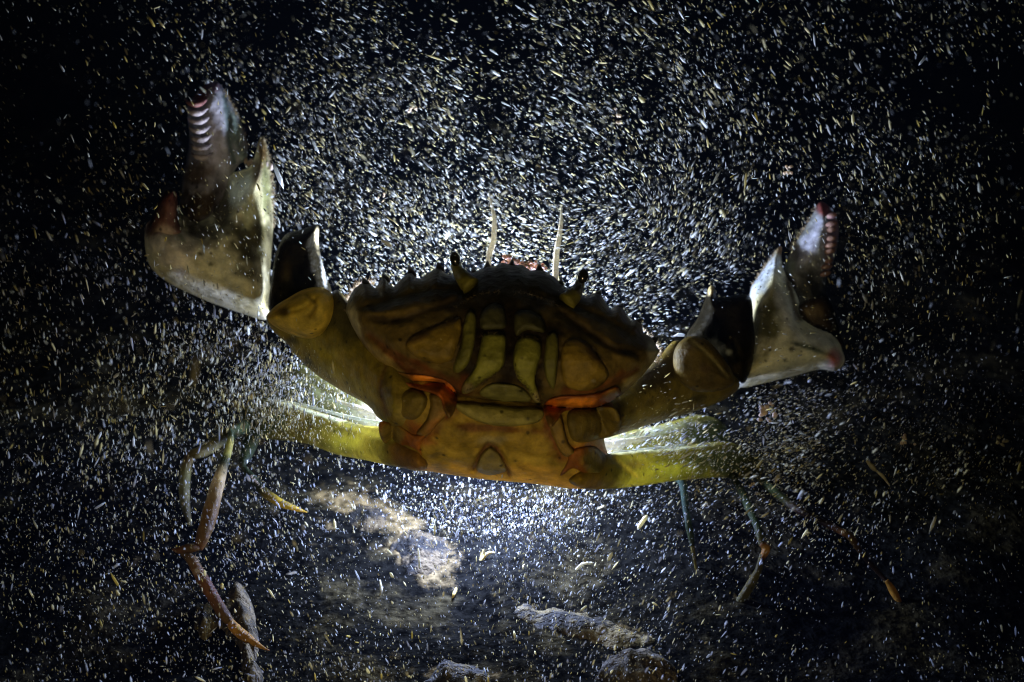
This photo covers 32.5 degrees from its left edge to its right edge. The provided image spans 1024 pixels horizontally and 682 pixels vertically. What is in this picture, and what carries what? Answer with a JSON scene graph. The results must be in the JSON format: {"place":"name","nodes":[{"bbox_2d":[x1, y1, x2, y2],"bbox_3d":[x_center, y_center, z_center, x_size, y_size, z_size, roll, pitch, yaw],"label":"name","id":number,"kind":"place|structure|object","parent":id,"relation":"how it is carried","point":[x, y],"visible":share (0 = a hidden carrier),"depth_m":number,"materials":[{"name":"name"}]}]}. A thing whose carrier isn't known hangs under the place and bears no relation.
{"place":"outdoors","nodes":[
{"label":"outdoors","id":0,"kind":"place"},
{"bbox_2d":[0,0,1023,681],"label":"seabed","id":1,"kind":"structure","parent":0,"point":[42,94],"depth_m":0.58,"materials":[{"name":"black sand"}]},
{"bbox_2d":[192,602,216,639],"bbox_3d":[-0.072,0.067,0.414,0.007,0.009,0.015,0,25,0],"label":"rock","id":2,"kind":"object","parent":1,"relation":"on","point":[202,616],"visible":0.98,"depth_m":0.41,"materials":[{"name":"brown stone"}]},
{"bbox_2d":[213,582,263,681],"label":"rock","id":3,"kind":"object","parent":1,"relation":"on","point":[238,596],"visible":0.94,"depth_m":0.41,"materials":[{"name":"grey stone"}]},
{"bbox_2d":[348,505,386,530],"bbox_3d":[-0.038,0.047,0.459,0.013,0.007,0.014,0,25,0],"label":"rock","id":4,"kind":"object","parent":1,"relation":"on","point":[358,515],"visible":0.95,"depth_m":0.46,"materials":[{"name":"grey stone"}]},
{"bbox_2d":[379,550,420,595],"bbox_3d":[-0.027,0.056,0.423,0.011,0.015,0.004,0,25,0],"label":"weed strand","id":5,"kind":"object","parent":1,"relation":"on","point":[419,564],"visible":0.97,"depth_m":0.42},
{"bbox_2d":[389,529,450,575],"bbox_3d":[-0.023,0.054,0.444,0.016,0.008,0.024,0,25,0],"label":"rock","id":6,"kind":"object","parent":1,"relation":"on","point":[407,545],"visible":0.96,"depth_m":0.44,"materials":[{"name":"grey stone"}]},
{"bbox_2d":[424,659,489,681],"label":"rock","id":7,"kind":"object","parent":1,"relation":"on","point":[477,674],"visible":1,"depth_m":0.39,"materials":[{"name":"grey stone"}]},
{"bbox_2d":[452,549,494,597],"bbox_3d":[-0.009,0.059,0.433,0.010,0.008,0.018,0,25,0],"label":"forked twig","id":8,"kind":"object","parent":1,"relation":"on","point":[455,589],"visible":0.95,"depth_m":0.44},
{"bbox_2d":[145,81,901,650],"bbox_3d":[-0.001,0.000,0.439,0.188,0.101,0.126,0,25,0],"label":"crab","id":9,"kind":"object","parent":1,"relation":"on","point":[521,371],"visible":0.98,"depth_m":0.41,"materials":[{"name":"brown"}]},
{"bbox_2d":[575,562,592,570],"bbox_3d":[0.018,0.055,0.430,0.004,0.002,0.001,0,25,0],"label":"weed strand","id":10,"kind":"object","parent":1,"relation":"on","point":[580,565],"visible":0.97,"depth_m":0.43},
{"bbox_2d":[514,604,654,650],"bbox_3d":[0.017,0.068,0.410,0.035,0.008,0.014,7,26,15],"label":"rock","id":11,"kind":"object","parent":1,"relation":"on","point":[576,621],"visible":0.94,"depth_m":0.41,"materials":[{"name":"grey stone"}]},
{"bbox_2d":[597,648,677,681],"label":"rock","id":12,"kind":"object","parent":1,"relation":"on","point":[615,665],"visible":0.98,"depth_m":0.39,"materials":[{"name":"grey stone"}]},
{"bbox_2d":[757,401,777,422],"bbox_3d":[0.060,0.017,0.412,0.005,0.005,0.003,0,25,0],"label":"shell scrap","id":13,"kind":"object","parent":1,"relation":"on","point":[763,409],"visible":0.98,"depth_m":0.41,"materials":[{"name":"beige"}]},
{"bbox_2d":[866,460,889,485],"bbox_3d":[0.086,0.031,0.415,0.006,0.006,0.003,0,25,0],"label":"weed strand","id":14,"kind":"object","parent":1,"relation":"on","point":[871,465],"visible":1,"depth_m":0.41},
{"bbox_2d":[900,434,915,444],"bbox_3d":[0.095,0.024,0.420,0.004,0.003,0.002,0,25,0],"label":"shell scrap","id":15,"kind":"object","parent":1,"relation":"on","point":[904,437],"visible":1,"depth_m":0.42,"materials":[{"name":"brown"}]},
{"bbox_2d":[0,0,1023,681],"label":"suspended particles","id":16,"kind":"object","parent":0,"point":[368,266],"visible":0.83,"depth_m":0.42,"materials":[{"name":"white"}]},
{"bbox_2d":[614,107,621,123],"bbox_3d":[0.026,-0.056,0.440,0.002,0.004,0.002,0,25,0],"label":"shell scrap","id":17,"kind":"object","parent":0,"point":[617,115],"visible":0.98,"depth_m":0.44,"materials":[{"name":"white"}]},
{"bbox_2d":[783,165,792,174],"bbox_3d":[0.068,-0.042,0.430,0.002,0.002,0.003,0,25,0],"label":"shell scrap","id":18,"kind":"object","parent":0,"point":[787,168],"visible":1,"depth_m":0.43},
{"bbox_2d":[996,435,1009,446],"bbox_3d":[0.119,0.024,0.426,0.004,0.003,0.002,0,25,0],"label":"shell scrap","id":19,"kind":"object","parent":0,"point":[1003,440],"visible":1,"depth_m":0.43,"materials":[{"name":"brown"}]}
]}

